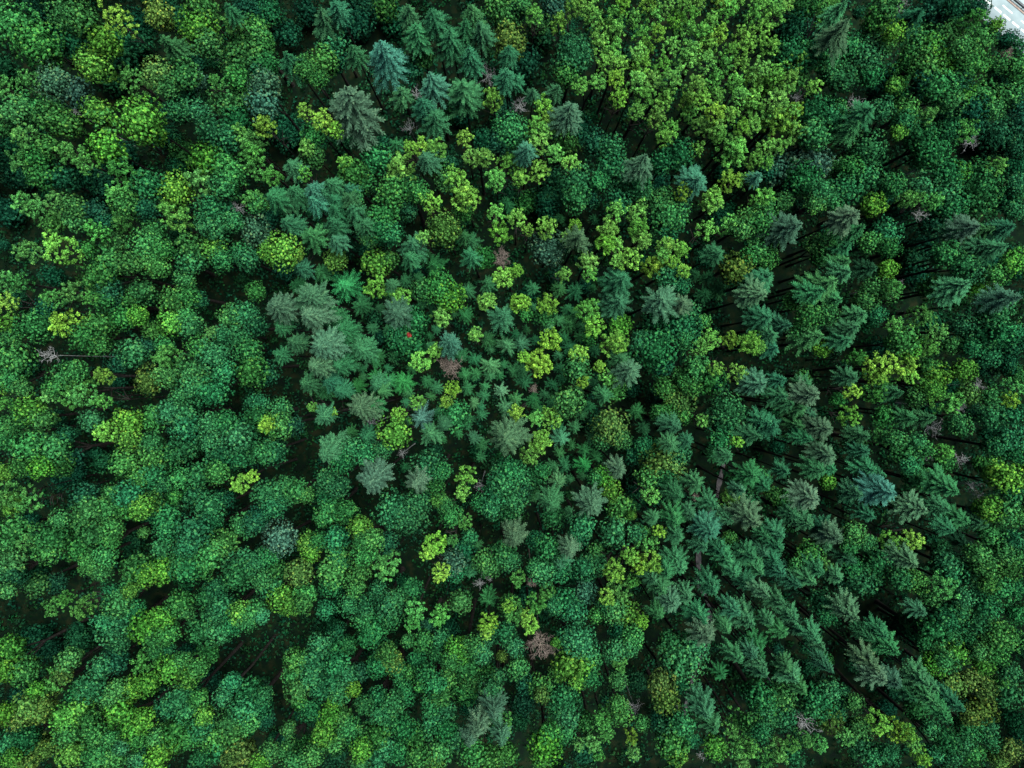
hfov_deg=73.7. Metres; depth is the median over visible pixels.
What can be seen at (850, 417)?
slender tree
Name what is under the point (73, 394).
slender tree
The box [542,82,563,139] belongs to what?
conifer tree
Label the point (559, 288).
young conifer tree
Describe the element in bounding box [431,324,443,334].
young conifer tree
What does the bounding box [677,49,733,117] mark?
slender tree
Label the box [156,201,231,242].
slender tree
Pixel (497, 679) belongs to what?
broadleaf tree
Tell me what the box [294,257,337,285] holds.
conifer tree
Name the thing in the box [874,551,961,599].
slender tree
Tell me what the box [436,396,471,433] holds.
broadleaf tree
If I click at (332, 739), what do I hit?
broadleaf tree
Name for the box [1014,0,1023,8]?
crash barrier
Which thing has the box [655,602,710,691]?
broadleaf tree
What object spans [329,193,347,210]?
conifer tree
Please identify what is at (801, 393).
conifer tree
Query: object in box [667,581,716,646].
conifer tree
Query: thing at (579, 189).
broadleaf tree
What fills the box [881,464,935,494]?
broadleaf tree
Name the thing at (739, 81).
slender tree
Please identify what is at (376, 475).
conifer tree
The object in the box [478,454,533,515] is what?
broadleaf tree
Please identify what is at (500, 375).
young conifer tree
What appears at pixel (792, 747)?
slender tree
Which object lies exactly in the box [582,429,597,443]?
young conifer tree
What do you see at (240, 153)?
slender tree
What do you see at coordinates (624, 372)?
conifer tree
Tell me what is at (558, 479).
young conifer tree
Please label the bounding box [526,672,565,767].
broadleaf tree
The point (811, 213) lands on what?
slender tree
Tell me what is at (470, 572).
young conifer tree
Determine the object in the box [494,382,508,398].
young conifer tree
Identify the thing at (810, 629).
conifer tree
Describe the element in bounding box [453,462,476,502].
slender tree
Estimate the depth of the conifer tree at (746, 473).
106.60 m
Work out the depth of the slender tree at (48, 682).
111.78 m
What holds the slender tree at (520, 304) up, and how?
on the ground
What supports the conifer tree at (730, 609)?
on the ground
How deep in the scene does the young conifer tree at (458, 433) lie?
115.34 m
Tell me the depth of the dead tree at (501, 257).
106.27 m
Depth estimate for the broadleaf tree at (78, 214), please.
106.47 m
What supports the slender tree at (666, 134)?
on the ground
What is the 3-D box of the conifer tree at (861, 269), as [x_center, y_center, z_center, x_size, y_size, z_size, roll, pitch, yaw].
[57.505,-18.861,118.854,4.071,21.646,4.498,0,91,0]
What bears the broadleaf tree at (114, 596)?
on the ground
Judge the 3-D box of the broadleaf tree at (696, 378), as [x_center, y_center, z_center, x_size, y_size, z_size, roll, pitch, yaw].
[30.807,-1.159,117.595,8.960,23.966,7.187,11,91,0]
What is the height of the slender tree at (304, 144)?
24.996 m
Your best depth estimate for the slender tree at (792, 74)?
105.70 m
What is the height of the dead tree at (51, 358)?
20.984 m
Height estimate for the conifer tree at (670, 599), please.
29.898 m
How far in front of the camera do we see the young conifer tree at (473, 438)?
115.58 m
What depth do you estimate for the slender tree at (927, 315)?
108.61 m
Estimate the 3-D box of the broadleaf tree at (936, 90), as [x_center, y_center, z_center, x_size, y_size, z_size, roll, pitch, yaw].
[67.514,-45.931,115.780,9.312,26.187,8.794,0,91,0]
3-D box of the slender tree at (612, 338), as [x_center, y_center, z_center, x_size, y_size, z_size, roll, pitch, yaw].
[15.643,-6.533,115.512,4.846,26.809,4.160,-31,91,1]
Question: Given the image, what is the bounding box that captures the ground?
[0,0,1023,767]
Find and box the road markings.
[986,0,1023,31]
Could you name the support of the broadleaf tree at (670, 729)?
on the ground
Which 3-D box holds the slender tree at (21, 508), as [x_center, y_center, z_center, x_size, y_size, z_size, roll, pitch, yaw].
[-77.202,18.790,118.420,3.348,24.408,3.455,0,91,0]
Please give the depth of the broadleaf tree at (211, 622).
110.89 m
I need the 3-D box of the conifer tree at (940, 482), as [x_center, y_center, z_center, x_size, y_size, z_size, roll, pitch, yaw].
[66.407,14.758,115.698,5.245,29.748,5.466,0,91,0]
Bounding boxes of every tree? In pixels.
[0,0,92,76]
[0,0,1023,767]
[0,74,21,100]
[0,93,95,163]
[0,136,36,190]
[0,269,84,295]
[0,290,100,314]
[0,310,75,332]
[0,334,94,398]
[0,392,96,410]
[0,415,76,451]
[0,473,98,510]
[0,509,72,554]
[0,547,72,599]
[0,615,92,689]
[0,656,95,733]
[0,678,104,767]
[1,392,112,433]
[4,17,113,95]
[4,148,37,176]
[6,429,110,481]
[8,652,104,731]
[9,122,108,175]
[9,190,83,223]
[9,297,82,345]
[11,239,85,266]
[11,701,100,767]
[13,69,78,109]
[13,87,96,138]
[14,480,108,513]
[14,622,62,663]
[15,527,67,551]
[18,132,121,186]
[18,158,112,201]
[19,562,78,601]
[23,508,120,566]
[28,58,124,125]
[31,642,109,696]
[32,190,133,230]
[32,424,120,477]
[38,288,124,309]
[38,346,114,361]
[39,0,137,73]
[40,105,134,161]
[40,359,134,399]
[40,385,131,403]
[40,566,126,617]
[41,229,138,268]
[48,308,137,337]
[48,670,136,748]
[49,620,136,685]
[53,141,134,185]
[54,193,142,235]
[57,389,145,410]
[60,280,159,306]
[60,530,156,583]
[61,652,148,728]
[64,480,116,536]
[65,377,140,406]
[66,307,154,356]
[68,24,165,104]
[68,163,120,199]
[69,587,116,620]
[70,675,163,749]
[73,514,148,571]
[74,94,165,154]
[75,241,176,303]
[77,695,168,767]
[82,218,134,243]
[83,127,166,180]
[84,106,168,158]
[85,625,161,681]
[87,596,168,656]
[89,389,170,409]
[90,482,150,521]
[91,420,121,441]
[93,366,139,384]
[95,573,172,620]
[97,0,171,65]
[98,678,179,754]
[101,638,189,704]
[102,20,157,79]
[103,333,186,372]
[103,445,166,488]
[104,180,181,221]
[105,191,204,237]
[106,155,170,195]
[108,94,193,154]
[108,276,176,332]
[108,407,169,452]
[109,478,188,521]
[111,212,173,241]
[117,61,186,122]
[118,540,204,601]
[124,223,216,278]
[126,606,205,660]
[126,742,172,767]
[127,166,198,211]
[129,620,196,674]
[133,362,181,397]
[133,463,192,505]
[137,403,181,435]
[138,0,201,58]
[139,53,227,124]
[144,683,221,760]
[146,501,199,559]
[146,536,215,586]
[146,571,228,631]
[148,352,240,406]
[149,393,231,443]
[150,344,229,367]
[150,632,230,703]
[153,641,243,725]
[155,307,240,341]
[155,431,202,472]
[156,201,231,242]
[156,269,234,313]
[158,78,212,128]
[158,124,200,174]
[160,34,225,97]
[165,533,243,589]
[170,3,246,83]
[170,231,248,276]
[172,505,250,559]
[177,476,237,510]
[181,168,250,211]
[181,457,255,489]
[182,323,266,373]
[183,0,246,58]
[184,585,258,652]
[184,662,254,742]
[185,139,269,205]
[187,738,230,767]
[189,488,253,533]
[190,528,240,568]
[190,575,228,611]
[192,193,270,248]
[193,111,270,175]
[194,358,273,408]
[194,408,254,454]
[197,722,257,767]
[202,430,271,474]
[204,324,266,340]
[205,83,273,143]
[205,239,282,277]
[208,73,270,134]
[211,634,276,709]
[213,298,274,352]
[215,27,281,105]
[220,14,278,80]
[220,545,276,595]
[224,2,287,82]
[225,577,291,635]
[227,0,285,33]
[227,662,287,737]
[229,458,297,493]
[230,122,285,173]
[230,201,277,230]
[232,333,300,392]
[237,146,279,179]
[238,390,299,439]
[238,477,305,538]
[239,11,294,87]
[239,128,297,184]
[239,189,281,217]
[240,63,310,145]
[240,209,299,249]
[243,155,305,205]
[245,515,311,571]
[246,435,307,469]
[247,693,306,767]
[252,114,312,172]
[252,559,304,616]
[256,229,314,273]
[258,414,310,433]
[263,468,331,513]
[265,101,305,154]
[265,291,300,325]
[265,411,316,440]
[266,185,313,227]
[270,697,317,764]
[272,345,314,366]
[274,317,314,337]
[276,190,321,230]
[277,556,330,617]
[279,51,334,120]
[279,630,331,705]
[280,214,328,249]
[283,157,309,184]
[284,725,326,767]
[285,247,329,275]
[286,332,312,355]
[287,184,326,217]
[289,276,305,293]
[290,656,349,729]
[292,53,333,105]
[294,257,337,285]
[294,280,361,315]
[296,520,351,564]
[297,102,341,156]
[297,164,316,184]
[298,138,343,186]
[299,299,340,333]
[300,223,353,263]
[300,371,345,394]
[304,27,350,86]
[304,180,352,226]
[304,395,348,414]
[306,606,359,662]
[307,195,354,234]
[308,353,340,379]
[308,674,366,759]
[309,324,351,362]
[310,108,364,170]
[310,465,360,498]
[312,7,357,77]
[312,485,360,530]
[312,540,354,598]
[315,263,336,282]
[315,402,349,425]
[316,383,334,401]
[318,429,360,464]
[318,644,370,707]
[320,188,354,220]
[322,216,361,245]
[322,371,358,395]
[323,177,345,193]
[323,306,365,328]
[326,203,354,226]
[327,0,370,74]
[327,85,387,155]
[328,235,366,262]
[328,401,351,415]
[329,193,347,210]
[330,437,381,476]
[331,268,365,304]
[332,349,374,377]
[333,317,372,348]
[333,377,371,399]
[336,153,373,197]
[337,154,378,209]
[339,0,376,42]
[341,190,370,218]
[343,547,381,599]
[344,44,384,110]
[344,182,373,216]
[345,203,371,232]
[345,514,398,567]
[346,391,395,425]
[346,424,366,438]
[347,681,395,767]
[350,334,391,368]
[350,610,394,656]
[351,376,369,393]
[352,293,381,316]
[352,566,408,633]
[352,645,404,726]
[355,322,367,331]
[356,194,405,256]
[356,215,396,255]
[356,454,402,494]
[357,363,379,374]
[358,132,392,178]
[358,371,369,380]
[358,422,384,443]
[359,243,401,278]
[362,275,392,298]
[364,620,416,694]
[365,322,379,334]
[367,40,410,115]
[368,367,391,384]
[369,0,406,37]
[369,371,395,395]
[370,394,402,417]
[370,484,432,536]
[371,358,388,368]
[372,534,406,581]
[373,414,414,459]
[373,676,427,766]
[374,350,387,361]
[375,173,430,227]
[375,302,385,314]
[377,382,395,397]
[381,295,424,329]
[381,303,429,365]
[383,363,400,372]
[383,372,397,389]
[384,290,393,300]
[385,278,416,301]
[386,150,416,181]
[388,86,424,144]
[388,350,404,364]
[389,136,407,165]
[389,287,421,310]
[389,371,417,394]
[390,403,418,421]
[395,3,427,77]
[397,231,429,264]
[399,597,450,667]
[400,44,436,86]
[400,119,420,151]
[400,139,430,189]
[400,273,412,288]
[400,397,413,408]
[401,22,433,73]
[401,457,414,472]
[402,249,427,276]
[402,385,418,396]
[404,416,414,425]
[404,573,431,633]
[404,734,452,767]
[406,457,436,493]
[407,363,421,374]
[407,394,434,410]
[408,341,443,372]
[408,448,453,498]
[410,264,467,312]
[411,95,439,156]
[411,644,456,719]
[412,400,434,428]
[413,272,422,280]
[414,135,446,160]
[414,229,437,259]
[414,300,429,310]
[415,107,451,157]
[416,150,445,200]
[416,672,464,754]
[417,190,441,217]
[418,520,446,560]
[419,71,452,140]
[420,247,434,266]
[421,8,454,87]
[421,150,463,200]
[421,375,436,387]
[421,421,444,445]
[422,207,465,254]
[425,253,449,276]
[425,331,438,339]
[425,340,437,350]
[425,389,438,401]
[428,304,436,314]
[428,380,445,394]
[428,578,450,628]
[429,307,453,328]
[429,477,450,507]
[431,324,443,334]
[432,534,454,583]
[433,27,467,79]
[433,407,444,415]
[433,489,465,527]
[436,355,461,378]
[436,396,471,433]
[436,415,452,431]
[437,330,463,360]
[437,431,449,442]
[439,527,495,583]
[440,380,462,407]
[440,598,492,673]
[443,163,467,196]
[445,508,463,547]
[446,77,486,146]
[450,181,481,227]
[451,311,459,318]
[451,632,497,706]
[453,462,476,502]
[454,427,462,439]
[455,18,479,79]
[455,128,475,179]
[455,348,467,362]
[455,499,472,529]
[456,306,473,325]
[456,367,472,381]
[457,45,486,110]
[457,733,504,767]
[458,229,471,247]
[459,380,474,395]
[459,660,479,747]
[460,3,487,80]
[460,246,483,277]
[460,282,476,300]
[461,146,494,194]
[462,422,472,430]
[463,233,483,250]
[464,553,477,578]
[465,412,477,424]
[466,687,491,737]
[467,366,482,380]
[467,430,480,443]
[468,326,486,345]
[468,352,482,367]
[468,396,483,410]
[468,491,523,524]
[470,20,499,97]
[471,109,531,177]
[472,523,482,550]
[475,388,490,402]
[475,409,488,420]
[476,437,489,450]
[476,450,486,461]
[477,62,494,103]
[477,292,496,311]
[477,401,486,409]
[477,529,522,578]
[477,581,498,640]
[477,620,508,698]
[477,637,509,721]
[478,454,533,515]
[478,574,498,607]
[479,274,497,293]
[479,357,500,373]
[479,381,490,389]
[480,0,532,25]
[481,332,498,348]
[482,85,504,132]
[483,370,494,380]
[484,166,506,206]
[484,344,494,354]
[486,203,505,236]
[487,220,512,249]
[487,303,513,334]
[487,414,533,456]
[488,662,512,746]
[489,0,528,68]
[491,263,523,291]
[491,590,527,658]
[492,67,518,117]
[492,672,512,738]
[494,248,509,278]
[494,368,504,379]
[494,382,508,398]
[495,152,516,186]
[495,397,512,416]
[496,182,537,214]
[496,334,516,354]
[497,359,509,369]
[498,44,519,105]
[498,196,516,214]
[501,516,529,547]
[502,568,524,626]
[503,632,552,705]
[505,360,520,378]
[506,207,526,244]
[506,400,525,422]
[509,293,531,313]
[509,391,523,405]
[509,546,526,588]
[510,166,529,208]
[510,328,520,338]
[511,97,526,111]
[512,73,524,118]
[513,140,537,191]
[513,332,530,351]
[513,373,532,390]
[517,348,552,378]
[517,362,531,376]
[519,223,534,251]
[520,429,553,464]
[520,457,551,494]
[520,575,539,635]
[522,88,540,143]
[522,324,530,334]
[522,392,542,409]
[523,599,558,659]
[524,115,555,171]
[524,582,556,614]
[525,3,542,78]
[525,280,540,295]
[525,512,561,563]
[525,533,574,587]
[526,0,568,56]
[526,403,562,430]
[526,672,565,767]
[527,229,566,268]
[527,548,535,586]
[528,132,564,187]
[528,165,566,222]
[528,333,540,345]
[528,487,542,502]
[529,159,551,202]
[529,302,535,310]
[531,401,542,414]
[533,93,554,157]
[534,479,565,510]
[535,215,557,242]
[536,292,559,314]
[537,327,562,349]
[538,388,549,402]
[540,317,555,331]
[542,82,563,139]
[543,582,588,624]
[543,677,596,735]
[545,377,559,391]
[545,395,556,407]
[547,101,583,166]
[547,455,558,472]
[548,27,597,106]
[548,425,569,445]
[548,466,566,486]
[549,385,586,419]
[549,527,574,572]
[550,10,570,75]
[550,111,594,161]
[550,280,566,297]
[550,613,600,690]
[552,266,571,283]
[553,213,565,233]
[553,351,562,360]
[553,361,565,372]
[553,443,565,458]
[554,159,611,219]
[554,313,566,326]
[557,456,572,473]
[557,509,581,558]
[559,218,581,255]
[559,224,591,265]
[559,330,570,343]
[560,303,571,314]
[560,314,577,334]
[561,154,581,181]
[561,339,576,353]
[561,354,594,385]
[561,496,573,518]
[562,0,582,69]
[563,281,583,302]
[565,471,574,482]
[566,498,597,548]
[567,418,582,433]
[567,438,575,450]
[567,681,584,752]
[568,307,579,318]
[568,344,589,362]
[568,619,606,692]
[569,541,607,581]
[570,375,590,390]
[571,72,605,118]
[571,471,607,517]
[572,383,584,395]
[573,298,599,322]
[573,322,585,333]
[573,332,583,343]
[573,453,591,473]
[574,464,587,480]
[575,250,599,284]
[576,410,587,419]
[576,441,592,456]
[578,124,628,185]
[579,0,603,37]
[580,315,606,338]
[581,400,596,413]
[581,687,605,761]
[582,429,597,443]
[584,284,597,296]
[584,383,613,405]
[584,458,623,502]
[585,214,599,234]
[587,360,618,385]
[587,404,633,450]
[587,448,601,461]
[587,571,646,628]
[588,30,621,99]
[588,343,600,357]
[588,377,598,388]
[590,15,625,76]
[590,217,619,260]
[592,686,615,744]
[593,529,624,583]
[594,291,633,323]
[595,50,629,115]
[595,445,625,478]
[595,493,647,554]
[596,68,625,130]
[596,199,628,238]
[596,329,629,357]
[597,267,632,297]
[598,236,623,266]
[598,560,632,607]
[598,643,634,727]
[599,0,630,72]
[599,359,612,369]
[600,350,629,368]
[601,158,655,220]
[601,594,643,664]
[602,615,627,673]
[604,82,628,135]
[604,358,641,388]
[605,247,642,278]
[606,520,639,566]
[613,686,641,762]
[614,68,646,132]
[614,548,641,587]
[615,40,650,114]
[616,7,641,67]
[616,198,647,236]
[616,216,651,257]
[619,666,643,715]
[620,100,645,144]
[621,153,652,189]
[621,578,650,629]
[622,402,644,420]
[622,433,659,466]
[623,68,660,137]
[624,23,655,89]
[624,487,659,526]
[624,537,657,585]
[625,466,650,511]
[625,471,661,504]
[625,532,663,574]
[626,284,679,323]
[627,0,664,70]
[627,564,665,618]
[628,321,685,379]
[629,421,649,435]
[630,23,667,96]
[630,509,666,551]
[631,247,671,281]
[632,105,666,157]
[632,439,687,489]
[636,550,673,595]
[637,87,675,146]
[637,312,675,344]
[638,50,681,123]
[639,430,680,454]
[639,553,680,612]
[642,640,680,716]
[643,185,693,239]
[644,0,674,52]
[644,255,691,286]
[645,261,693,297]
[645,411,681,434]
[645,667,700,767]
[646,35,680,97]
[646,236,690,267]
[646,293,693,316]
[646,503,684,544]
[647,495,687,527]
[648,548,675,577]
[649,117,680,157]
[649,136,696,182]
[649,379,698,425]
[650,530,689,574]
[651,181,692,223]
[652,0,700,80]
[652,8,695,81]
[655,427,693,449]
[655,552,695,604]
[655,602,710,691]
[656,300,712,350]
[657,39,699,111]
[658,476,683,503]
[659,487,695,522]
[661,89,698,144]
[662,74,711,143]
[666,0,706,63]
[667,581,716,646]
[668,498,723,542]
[669,140,704,181]
[669,351,729,397]
[671,21,717,95]
[671,218,718,254]
[671,578,710,624]
[672,327,721,355]
[674,164,706,199]
[676,550,720,595]
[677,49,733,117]
[677,358,723,375]
[677,468,704,494]
[678,10,728,88]
[678,268,700,283]
[678,480,717,512]
[680,524,708,553]
[680,574,732,633]
[681,71,725,133]
[681,184,723,227]
[682,677,701,704]
[683,675,715,719]
[684,115,709,145]
[684,677,720,734]
[685,240,724,271]
[685,521,725,555]
[686,118,726,168]
[686,524,733,564]
[687,489,733,525]
[688,101,740,153]
[689,270,716,286]
[689,286,712,306]
[689,445,717,463]
[690,388,749,450]
[690,412,708,427]
[690,561,740,620]
[691,213,740,250]
[692,42,739,106]
[692,533,741,576]
[692,601,744,663]
[694,441,732,465]
[696,427,744,449]
[696,465,745,497]
[697,0,739,53]
[698,0,744,61]
[698,169,753,214]
[698,665,743,740]
[700,72,751,137]
[700,117,749,172]
[700,486,763,530]
[701,23,757,98]
[702,54,750,117]
[702,452,762,488]
[702,481,739,506]
[702,683,761,759]
[703,596,759,659]
[703,647,727,679]
[705,136,748,178]
[705,203,777,247]
[705,272,767,311]
[707,277,727,300]
[707,330,737,349]
[707,549,755,590]
[707,658,771,745]
[709,331,767,355]
[710,171,762,214]
[711,0,771,74]
[711,708,750,767]
[712,234,781,288]
[712,602,766,668]
[713,114,760,166]
[713,601,767,659]
[714,269,766,296]
[714,613,769,678]
[715,363,748,383]
[715,611,748,644]
[716,84,765,145]
[716,570,775,625]
[717,536,764,575]
[718,11,780,100]
[719,465,772,492]
[719,520,769,556]
[719,530,757,566]
[719,588,756,629]
[720,303,772,332]
[721,506,770,543]
[722,148,773,194]
[722,325,777,345]
[723,69,775,124]
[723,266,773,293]
[724,0,786,78]
[726,55,785,122]
[726,341,779,361]
[727,135,791,184]
[728,60,787,125]
[728,187,775,220]
[728,528,782,565]
[728,691,788,767]
[729,502,784,538]
[730,660,797,736]
[731,105,792,157]
[731,367,768,396]
[731,385,787,409]
[731,422,760,447]
[732,211,802,257]
[732,370,787,389]
[734,80,795,139]
[734,584,787,637]
[735,451,790,479]
[735,536,786,578]
[736,310,792,336]
[737,0,794,67]
[737,396,794,413]
[738,405,772,434]
[739,521,784,551]
[739,566,786,608]
[741,570,798,622]
[742,150,797,194]
[742,480,793,513]
[743,101,803,155]
[743,541,801,589]
[744,398,807,419]
[744,411,781,440]
[745,413,804,435]
[745,577,769,598]
[746,50,809,119]
[747,490,799,522]
[748,628,800,683]
[749,119,807,170]
[749,536,816,585]
[749,627,794,671]
[750,32,826,108]
[750,633,807,694]
[752,528,827,573]
[753,189,795,216]
[753,446,825,480]
[754,88,802,135]
[755,496,813,531]
[756,405,816,423]
[758,301,841,341]
[759,279,825,306]
[760,78,823,136]
[762,435,836,466]
[762,678,827,754]
[763,18,850,106]
[763,140,838,196]
[763,376,819,412]
[763,597,803,635]
[764,17,826,87]
[765,502,843,544]
[766,609,834,673]
[767,269,837,308]
[767,371,812,386]
[768,677,822,732]
[769,450,836,475]
[770,513,833,552]
[771,0,826,47]
[771,478,819,510]
[773,0,846,79]
[773,204,859,250]
[773,501,830,533]
[774,233,837,268]
[774,408,832,442]
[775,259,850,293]
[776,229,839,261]
[776,291,842,315]
[776,324,823,356]
[777,607,825,651]
[778,607,820,643]
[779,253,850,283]
[779,327,851,352]
[780,88,850,152]
[780,728,801,753]
[781,425,813,444]
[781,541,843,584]
[782,564,859,621]
[783,317,858,346]
[783,539,834,574]
[783,547,824,577]
[784,364,858,389]
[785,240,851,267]
[787,223,865,257]
[788,656,853,729]
[789,171,865,217]
[789,468,863,502]
[789,525,857,566]
[790,0,840,51]
[792,42,860,110]
[793,586,838,629]
[795,601,880,671]
[796,115,835,151]
[796,304,866,326]
[796,606,887,689]
[797,200,825,217]
[802,124,892,200]
[802,449,876,475]
[804,423,869,444]
[804,587,876,641]
[805,513,878,557]
[806,348,867,369]
[806,464,897,506]
[809,30,891,98]
[810,612,902,689]
[811,350,906,385]
[812,120,860,153]
[813,437,870,462]
[813,585,888,639]
[815,404,862,426]
[816,169,907,226]
[817,493,876,521]
[818,100,875,147]
[818,381,862,400]
[820,508,908,549]
[821,384,887,403]
[822,0,907,77]
[824,715,856,746]
[825,315,905,334]
[826,671,893,736]
[829,546,892,600]
[830,383,903,403]
[830,522,918,568]
[831,429,937,475]
[832,459,887,477]
[832,476,929,524]
[832,665,919,743]
[833,427,889,446]
[834,93,922,159]
[834,507,925,550]
[836,276,902,327]
[836,353,919,383]
[836,402,919,428]
[838,639,918,703]
[839,324,923,360]
[839,543,929,595]
[840,213,904,258]
[840,618,929,687]
[840,677,932,767]
[840,715,886,767]
[842,279,905,298]
[846,258,877,283]
[847,633,943,709]
[850,189,926,223]
[850,617,899,655]
[855,355,955,409]
[856,407,936,430]
[858,20,956,105]
[858,647,953,723]
[862,210,929,236]
[864,323,949,356]
[865,61,913,112]
[865,192,944,228]
[865,610,961,678]
[867,223,963,259]
[870,65,974,134]
[870,152,973,214]
[871,115,964,172]
[871,213,980,259]
[873,7,924,52]
[873,685,964,767]
[874,501,955,536]
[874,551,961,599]
[874,599,971,669]
[874,642,940,692]
[875,276,971,310]
[875,641,966,711]
[876,239,990,285]
[877,607,920,645]
[879,585,927,617]
[880,462,960,496]
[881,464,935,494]
[882,272,973,312]
[883,106,938,142]
[883,303,937,326]
[884,441,954,462]
[886,572,992,636]
[889,184,972,239]
[890,539,979,589]
[891,236,989,269]
[891,392,965,414]
[892,118,980,169]
[893,283,1023,315]
[893,402,1008,436]
[893,633,987,700]
[894,228,942,291]
[894,402,966,414]
[894,496,971,532]
[897,238,1009,271]
[897,492,951,518]
[897,531,1003,596]
[898,222,995,255]
[898,494,989,530]
[902,648,1001,727]
[904,24,997,101]
[904,521,970,549]
[906,136,977,174]
[907,156,1007,222]
[908,77,1009,150]
[908,246,1023,288]
[908,487,1023,548]
[909,419,942,435]
[911,378,982,390]
[912,300,1023,347]
[913,0,970,30]
[916,567,1004,621]
[917,461,1023,507]
[917,597,1023,667]
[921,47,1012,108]
[921,217,1016,252]
[923,50,1023,116]
[924,311,1001,361]
[926,548,1023,608]
[929,454,1007,482]
[931,420,1023,466]
[932,702,1005,767]
[933,520,1023,571]
[934,377,1023,408]
[940,71,1023,127]
[946,7,991,45]
[946,171,1023,221]
[947,709,1023,767]
[955,453,968,466]
[959,481,984,491]
[965,656,1023,710]
[966,656,1013,688]
[968,339,1023,383]
[970,111,1023,160]
[979,155,1008,178]
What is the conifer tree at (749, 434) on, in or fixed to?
on the ground
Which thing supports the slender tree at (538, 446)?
on the ground
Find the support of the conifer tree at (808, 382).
on the ground
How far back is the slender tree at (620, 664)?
108.40 m
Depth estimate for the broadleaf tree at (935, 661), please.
108.24 m
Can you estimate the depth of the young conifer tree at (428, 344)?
117.76 m
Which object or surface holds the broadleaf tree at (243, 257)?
on the ground
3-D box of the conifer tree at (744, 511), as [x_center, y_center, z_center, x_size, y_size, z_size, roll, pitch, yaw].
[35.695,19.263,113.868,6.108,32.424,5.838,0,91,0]
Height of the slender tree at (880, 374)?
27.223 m
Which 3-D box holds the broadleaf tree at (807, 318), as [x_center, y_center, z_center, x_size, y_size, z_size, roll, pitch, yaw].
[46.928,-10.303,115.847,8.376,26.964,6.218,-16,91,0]
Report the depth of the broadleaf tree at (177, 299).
109.39 m
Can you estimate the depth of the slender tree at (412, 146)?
103.88 m
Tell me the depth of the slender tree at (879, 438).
108.13 m
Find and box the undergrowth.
[0,0,1023,767]
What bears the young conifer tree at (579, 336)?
on the ground
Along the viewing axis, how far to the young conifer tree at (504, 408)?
113.63 m
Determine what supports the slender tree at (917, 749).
on the ground
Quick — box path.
[684,446,728,714]
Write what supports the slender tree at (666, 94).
on the ground
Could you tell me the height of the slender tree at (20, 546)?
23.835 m
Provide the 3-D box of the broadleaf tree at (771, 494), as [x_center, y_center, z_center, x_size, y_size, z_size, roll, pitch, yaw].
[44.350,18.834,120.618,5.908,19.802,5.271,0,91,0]
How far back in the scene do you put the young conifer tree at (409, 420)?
116.18 m
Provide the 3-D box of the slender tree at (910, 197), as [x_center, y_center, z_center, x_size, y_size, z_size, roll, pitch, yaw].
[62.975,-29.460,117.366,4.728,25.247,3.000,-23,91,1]
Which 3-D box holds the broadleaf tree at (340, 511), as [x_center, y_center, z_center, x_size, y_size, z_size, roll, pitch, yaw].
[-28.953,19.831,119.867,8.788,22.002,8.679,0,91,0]
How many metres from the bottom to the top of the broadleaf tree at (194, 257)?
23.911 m
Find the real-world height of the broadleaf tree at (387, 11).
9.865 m
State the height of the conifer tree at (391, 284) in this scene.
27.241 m
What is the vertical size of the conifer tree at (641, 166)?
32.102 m
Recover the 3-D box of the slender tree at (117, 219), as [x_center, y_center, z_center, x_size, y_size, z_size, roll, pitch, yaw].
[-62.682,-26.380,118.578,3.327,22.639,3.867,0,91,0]
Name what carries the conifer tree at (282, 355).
on the ground
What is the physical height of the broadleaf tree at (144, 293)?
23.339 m
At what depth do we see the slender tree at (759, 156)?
106.28 m
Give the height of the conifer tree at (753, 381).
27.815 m
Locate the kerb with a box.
[1007,0,1023,13]
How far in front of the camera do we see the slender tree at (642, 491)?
105.39 m
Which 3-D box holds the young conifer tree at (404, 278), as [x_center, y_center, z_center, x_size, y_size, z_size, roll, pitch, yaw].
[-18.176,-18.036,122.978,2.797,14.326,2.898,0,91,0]
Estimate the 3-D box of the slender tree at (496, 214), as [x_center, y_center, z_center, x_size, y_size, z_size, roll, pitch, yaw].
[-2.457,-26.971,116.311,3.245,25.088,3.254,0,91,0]
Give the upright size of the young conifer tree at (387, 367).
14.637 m
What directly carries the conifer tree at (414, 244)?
on the ground
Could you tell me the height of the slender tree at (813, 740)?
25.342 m
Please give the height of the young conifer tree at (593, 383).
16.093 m
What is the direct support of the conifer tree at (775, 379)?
on the ground
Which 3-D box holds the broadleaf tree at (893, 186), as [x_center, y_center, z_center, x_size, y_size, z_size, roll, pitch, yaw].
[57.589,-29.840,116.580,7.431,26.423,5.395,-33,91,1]
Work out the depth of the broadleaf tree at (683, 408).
111.61 m
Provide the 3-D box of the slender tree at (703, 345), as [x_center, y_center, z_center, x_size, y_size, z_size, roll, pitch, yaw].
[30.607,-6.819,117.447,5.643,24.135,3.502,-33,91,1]
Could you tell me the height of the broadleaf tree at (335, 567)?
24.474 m
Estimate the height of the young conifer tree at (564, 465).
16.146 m
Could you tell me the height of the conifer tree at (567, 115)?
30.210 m
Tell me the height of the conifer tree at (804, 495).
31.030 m
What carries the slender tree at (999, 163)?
on the ground
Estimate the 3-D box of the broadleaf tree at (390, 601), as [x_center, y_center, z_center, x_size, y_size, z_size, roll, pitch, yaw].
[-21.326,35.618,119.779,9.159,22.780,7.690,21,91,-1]
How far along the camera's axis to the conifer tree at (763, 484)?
108.36 m
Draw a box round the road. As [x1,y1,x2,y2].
[983,0,1023,52]
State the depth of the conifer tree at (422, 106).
104.29 m
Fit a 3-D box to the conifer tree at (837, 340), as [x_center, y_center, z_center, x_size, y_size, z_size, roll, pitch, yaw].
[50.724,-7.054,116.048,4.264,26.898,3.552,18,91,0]
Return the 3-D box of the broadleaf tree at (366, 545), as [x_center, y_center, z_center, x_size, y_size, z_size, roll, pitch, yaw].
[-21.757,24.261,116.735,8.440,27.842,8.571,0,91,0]
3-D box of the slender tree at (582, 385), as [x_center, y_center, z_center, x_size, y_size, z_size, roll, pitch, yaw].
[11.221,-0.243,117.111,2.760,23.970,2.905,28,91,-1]
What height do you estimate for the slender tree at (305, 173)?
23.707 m

